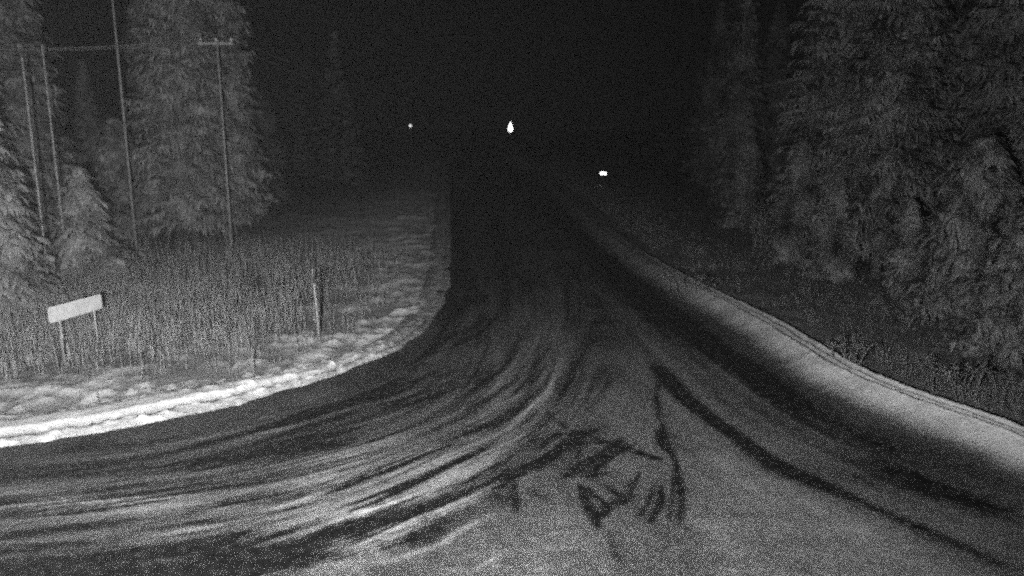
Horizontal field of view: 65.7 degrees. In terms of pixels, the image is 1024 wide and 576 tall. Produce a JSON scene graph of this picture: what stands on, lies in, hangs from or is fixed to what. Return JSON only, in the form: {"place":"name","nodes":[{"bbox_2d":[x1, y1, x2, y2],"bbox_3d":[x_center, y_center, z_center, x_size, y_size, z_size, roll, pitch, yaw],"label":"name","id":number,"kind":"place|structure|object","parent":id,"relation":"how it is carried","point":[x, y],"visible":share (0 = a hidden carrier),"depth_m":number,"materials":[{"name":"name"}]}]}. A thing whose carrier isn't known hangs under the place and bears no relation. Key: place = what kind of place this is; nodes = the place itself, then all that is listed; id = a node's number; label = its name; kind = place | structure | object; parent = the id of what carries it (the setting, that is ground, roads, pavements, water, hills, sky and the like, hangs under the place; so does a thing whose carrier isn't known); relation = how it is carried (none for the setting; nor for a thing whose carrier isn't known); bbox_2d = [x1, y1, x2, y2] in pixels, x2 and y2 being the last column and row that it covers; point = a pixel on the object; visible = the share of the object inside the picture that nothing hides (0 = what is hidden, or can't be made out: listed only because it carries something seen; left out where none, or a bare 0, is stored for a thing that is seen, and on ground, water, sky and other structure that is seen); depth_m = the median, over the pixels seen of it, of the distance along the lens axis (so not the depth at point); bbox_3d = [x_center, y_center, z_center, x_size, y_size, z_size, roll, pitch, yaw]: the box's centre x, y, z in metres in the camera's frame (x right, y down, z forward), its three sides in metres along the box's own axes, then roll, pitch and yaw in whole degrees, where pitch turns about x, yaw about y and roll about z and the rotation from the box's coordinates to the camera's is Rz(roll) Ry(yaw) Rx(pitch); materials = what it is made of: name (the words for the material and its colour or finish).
{"place":"outdoors","nodes":[
{"label":"outdoors","id":0,"kind":"place"},
{"bbox_2d":[0,229,409,402],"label":"dry grass","id":1,"kind":"structure","parent":0,"point":[115,327],"depth_m":24.53,"materials":[{"name":"grey plant"}]},
{"bbox_2d":[0,0,1022,130],"label":"sky","id":2,"kind":"structure","parent":0,"point":[522,62],"materials":[{"name":"black"}]},
{"bbox_2d":[0,146,1023,575],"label":"road","id":3,"kind":"structure","parent":0,"point":[552,390],"depth_m":14.24,"materials":[{"name":"grey asphalt"}]},
{"bbox_2d":[0,130,1023,425],"bbox_3d":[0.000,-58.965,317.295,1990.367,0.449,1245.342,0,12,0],"label":"ground","id":4,"kind":"structure","parent":0,"point":[390,204],"depth_m":36.04,"materials":[{"name":"white snow"}]},
{"bbox_2d":[0,42,54,263],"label":"spruce","id":5,"kind":"object","parent":4,"relation":"on","point":[14,157],"visible":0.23,"depth_m":31.60,"materials":[{"name":"grey plant"}]},
{"bbox_2d":[0,116,69,327],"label":"spruce","id":6,"kind":"object","parent":4,"relation":"on","point":[17,273],"visible":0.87,"depth_m":24.04,"materials":[{"name":"grey plant"}]},
{"bbox_2d":[21,57,49,287],"bbox_3d":[-15.944,-3.319,26.677,0.070,8.574,0.070,0,12,0],"label":"utility pole","id":7,"kind":"object","parent":4,"relation":"on","point":[40,212],"visible":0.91,"depth_m":26.48,"materials":[{"name":"grey wood"}]},
{"bbox_2d":[0,0,88,239],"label":"spruce","id":8,"kind":"object","parent":4,"relation":"on","point":[12,14],"visible":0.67,"depth_m":36.81,"materials":[{"name":"grey plant"}]},
{"bbox_2d":[25,11,76,210],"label":"spruce","id":9,"kind":"object","parent":4,"relation":"on","point":[50,81],"visible":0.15,"depth_m":48.78,"materials":[{"name":"grey plant"}]},
{"bbox_2d":[41,45,68,285],"bbox_3d":[-16.499,-4.058,28.772,0.070,9.179,0.070,0,12,0],"label":"utility pole","id":10,"kind":"object","parent":4,"relation":"on","point":[53,142],"visible":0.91,"depth_m":28.51,"materials":[{"name":"grey wood"}]},
{"bbox_2d":[47,294,101,369],"bbox_3d":[-11.153,1.259,20.407,0.087,1.927,1.720,3,12,15],"label":"road sign","id":11,"kind":"object","parent":4,"relation":"on","point":[67,310],"visible":0.84,"depth_m":20.16,"materials":[{"name":"metal"}]},
{"bbox_2d":[36,167,138,294],"bbox_3d":[-16.008,-2.054,29.660,3.449,4.931,3.581,6,13,26],"label":"spruce","id":12,"kind":"object","parent":4,"relation":"on","point":[90,252],"visible":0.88,"depth_m":29.23,"materials":[{"name":"grey plant"}]},
{"bbox_2d":[69,59,112,195],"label":"spruce","id":13,"kind":"object","parent":4,"relation":"on","point":[85,120],"visible":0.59,"depth_m":58.38,"materials":[{"name":"grey plant"}]},
{"bbox_2d":[75,117,163,240],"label":"spruce","id":14,"kind":"object","parent":4,"relation":"on","point":[112,155],"visible":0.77,"depth_m":42.97,"materials":[{"name":"grey plant"}]},
{"bbox_2d":[111,0,137,252],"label":"utility pole","id":15,"kind":"object","parent":4,"relation":"on","point":[126,143],"visible":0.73,"depth_m":37.74,"materials":[{"name":"grey wood"}]},
{"bbox_2d":[117,0,183,207],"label":"spruce","id":16,"kind":"object","parent":4,"relation":"on","point":[140,95],"visible":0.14,"depth_m":53.45,"materials":[{"name":"grey plant"}]},
{"bbox_2d":[115,0,257,245],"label":"spruce","id":17,"kind":"object","parent":4,"relation":"on","point":[182,177],"visible":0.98,"depth_m":39.18,"materials":[{"name":"grey plant"}]},
{"bbox_2d":[198,38,233,254],"bbox_3d":[-13.559,-6.407,37.410,1.640,10.309,0.253,0,12,0],"label":"utility pole","id":18,"kind":"object","parent":4,"relation":"on","point":[216,43],"visible":0.96,"depth_m":37.18,"materials":[{"name":"grey wood"}]},
{"bbox_2d":[0,38,198,48],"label":"power cable","id":19,"kind":"object","parent":18,"relation":"attached to","point":[97,46],"visible":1,"depth_m":34.88,"materials":[{"name":"metal"}]},
{"bbox_2d":[0,38,214,50],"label":"power cable","id":20,"kind":"object","parent":18,"relation":"attached to","point":[113,48],"visible":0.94,"depth_m":35.88,"materials":[{"name":"metal"}]},
{"bbox_2d":[218,39,403,99],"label":"power cable","id":21,"kind":"object","parent":18,"relation":"attached to","point":[300,74],"visible":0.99,"depth_m":48.66,"materials":[{"name":"metal"}]},
{"bbox_2d":[232,38,408,98],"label":"power cable","id":22,"kind":"object","parent":18,"relation":"attached to","point":[308,69],"visible":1,"depth_m":46.70,"materials":[{"name":"metal"}]},
{"bbox_2d":[0,143,451,446],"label":"snow bank","id":23,"kind":"structure","parent":4,"relation":"on","point":[94,418],"depth_m":17.91,"materials":[{"name":"white snow"}]},
{"bbox_2d":[178,0,279,237],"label":"spruce","id":24,"kind":"object","parent":4,"relation":"on","point":[232,55],"visible":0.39,"depth_m":42.52,"materials":[{"name":"grey plant"}]},
{"bbox_2d":[251,346,254,375],"bbox_3d":[-6.370,1.819,19.532,0.052,0.783,0.042,0,12,0],"label":"stake","id":25,"kind":"object","parent":4,"relation":"on","point":[252,361],"visible":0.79,"depth_m":19.51,"materials":[{"name":"grey wood"}]},
{"bbox_2d":[241,81,292,205],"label":"spruce","id":26,"kind":"object","parent":4,"relation":"on","point":[266,127],"visible":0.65,"depth_m":60.57,"materials":[{"name":"grey plant"}]},
{"bbox_2d":[311,269,320,343],"bbox_3d":[-5.461,0.655,22.189,0.167,2.395,0.074,0,12,0],"label":"marker post","id":27,"kind":"object","parent":4,"relation":"on","point":[316,309],"visible":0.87,"depth_m":22.14,"materials":[{"name":"grey plastic"}]},
{"bbox_2d":[403,98,416,178],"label":"utility pole","id":28,"kind":"object","parent":4,"relation":"on","point":[410,125],"visible":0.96,"depth_m":90.31,"materials":[{"name":"wood"}]},
{"bbox_2d":[508,120,512,161],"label":"street lamp","id":29,"kind":"object","parent":4,"relation":"on","point":[510,128],"visible":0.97,"depth_m":127.38,"materials":[{"name":"paint"}]},
{"bbox_2d":[214,31,824,184],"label":"forest","id":30,"kind":"object","parent":4,"relation":"on","point":[348,138],"visible":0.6,"depth_m":99.18,"materials":[{"name":"grey plant"}]},
{"bbox_2d":[659,272,722,299],"bbox_3d":[6.298,-0.066,27.869,2.326,1.038,0.932,0,12,0],"label":"shrub","id":31,"kind":"object","parent":4,"relation":"on","point":[700,281],"visible":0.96,"depth_m":27.87,"materials":[{"name":"grey plant"}]},
{"bbox_2d":[688,1,733,194],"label":"spruce","id":32,"kind":"object","parent":4,"relation":"on","point":[716,93],"visible":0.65,"depth_m":69.81,"materials":[{"name":"grey plant"}]},
{"bbox_2d":[439,142,1023,479],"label":"snow bank","id":33,"kind":"structure","parent":4,"relation":"on","point":[995,442],"depth_m":19.09,"materials":[{"name":"white snow"}]},
{"bbox_2d":[703,0,768,208],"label":"spruce","id":34,"kind":"object","parent":4,"relation":"on","point":[740,114],"visible":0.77,"depth_m":54.11,"materials":[{"name":"grey plant"}]},
{"bbox_2d":[713,127,772,231],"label":"spruce","id":35,"kind":"object","parent":4,"relation":"on","point":[747,189],"visible":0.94,"depth_m":46.30,"materials":[{"name":"grey plant"}]},
{"bbox_2d":[730,199,792,251],"bbox_3d":[13.060,-3.039,38.408,4.798,2.623,2.713,0,12,0],"label":"shrub","id":36,"kind":"object","parent":4,"relation":"on","point":[759,225],"visible":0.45,"depth_m":38.48,"materials":[{"name":"grey plant"}]},
{"bbox_2d":[502,154,1023,418],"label":"undergrowth","id":37,"kind":"object","parent":4,"relation":"on","point":[984,397],"visible":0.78,"depth_m":27.82,"materials":[{"name":"grey plant"}]},
{"bbox_2d":[753,2,798,200],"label":"spruce","id":38,"kind":"object","parent":4,"relation":"on","point":[769,144],"visible":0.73,"depth_m":63.77,"materials":[{"name":"grey plant"}]},
{"bbox_2d":[758,139,829,268],"bbox_3d":[12.706,-3.671,35.015,3.224,5.690,3.169,-8,14,-35],"label":"spruce","id":39,"kind":"object","parent":4,"relation":"on","point":[794,210],"visible":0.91,"depth_m":34.62,"materials":[{"name":"grey plant"}]},
{"bbox_2d":[761,0,899,255],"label":"spruce","id":40,"kind":"object","parent":4,"relation":"on","point":[837,12],"visible":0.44,"depth_m":35.51,"materials":[{"name":"grey plant"}]},
{"bbox_2d":[801,175,866,285],"bbox_3d":[12.739,-2.256,31.241,2.420,4.345,2.462,0,12,2],"label":"spruce","id":41,"kind":"object","parent":4,"relation":"on","point":[834,268],"visible":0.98,"depth_m":30.90,"materials":[{"name":"grey plant"}]},
{"bbox_2d":[823,335,883,365],"bbox_3d":[8.501,1.624,19.971,1.360,0.908,0.921,0,12,0],"label":"shrub","id":42,"kind":"object","parent":4,"relation":"on","point":[851,348],"visible":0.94,"depth_m":19.85,"materials":[{"name":"grey plant"}]},
{"bbox_2d":[802,0,965,278],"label":"spruce","id":43,"kind":"object","parent":4,"relation":"on","point":[879,216],"visible":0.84,"depth_m":30.68,"materials":[{"name":"grey plant"}]},
{"bbox_2d":[867,197,929,315],"bbox_3d":[13.107,-1.040,26.280,2.190,3.931,2.228,-6,13,-28],"label":"spruce","id":44,"kind":"object","parent":4,"relation":"on","point":[907,234],"visible":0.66,"depth_m":26.11,"materials":[{"name":"grey plant"}]},
{"bbox_2d":[814,0,1022,256],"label":"spruce","id":45,"kind":"object","parent":4,"relation":"on","point":[962,9],"visible":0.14,"depth_m":36.98,"materials":[{"name":"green plant"}]},
{"bbox_2d":[885,134,1023,338],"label":"spruce","id":46,"kind":"object","parent":4,"relation":"on","point":[974,224],"visible":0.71,"depth_m":23.07,"materials":[{"name":"grey plant"}]},
{"bbox_2d":[920,353,1001,403],"bbox_3d":[10.025,1.976,17.858,1.838,1.066,1.270,0,12,0],"label":"shrub","id":47,"kind":"object","parent":4,"relation":"on","point":[970,367],"visible":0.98,"depth_m":17.69,"materials":[{"name":"grey plant"}]},
{"bbox_2d":[919,0,1023,260],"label":"spruce","id":48,"kind":"object","parent":4,"relation":"on","point":[996,89],"visible":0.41,"depth_m":30.11,"materials":[{"name":"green plant"}]},
{"bbox_2d":[939,190,1023,370],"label":"spruce","id":49,"kind":"object","parent":4,"relation":"on","point":[1013,266],"visible":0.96,"depth_m":20.27,"materials":[{"name":"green plant"}]},
{"bbox_2d":[955,263,1023,360],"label":"spruce","id":50,"kind":"object","parent":4,"relation":"on","point":[978,314],"visible":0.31,"depth_m":20.96,"materials":[{"name":"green plant"}]},
{"bbox_2d":[993,49,1023,228],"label":"spruce","id":51,"kind":"object","parent":4,"relation":"on","point":[1020,146],"visible":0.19,"depth_m":26.08,"materials":[{"name":"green plant"}]}
]}

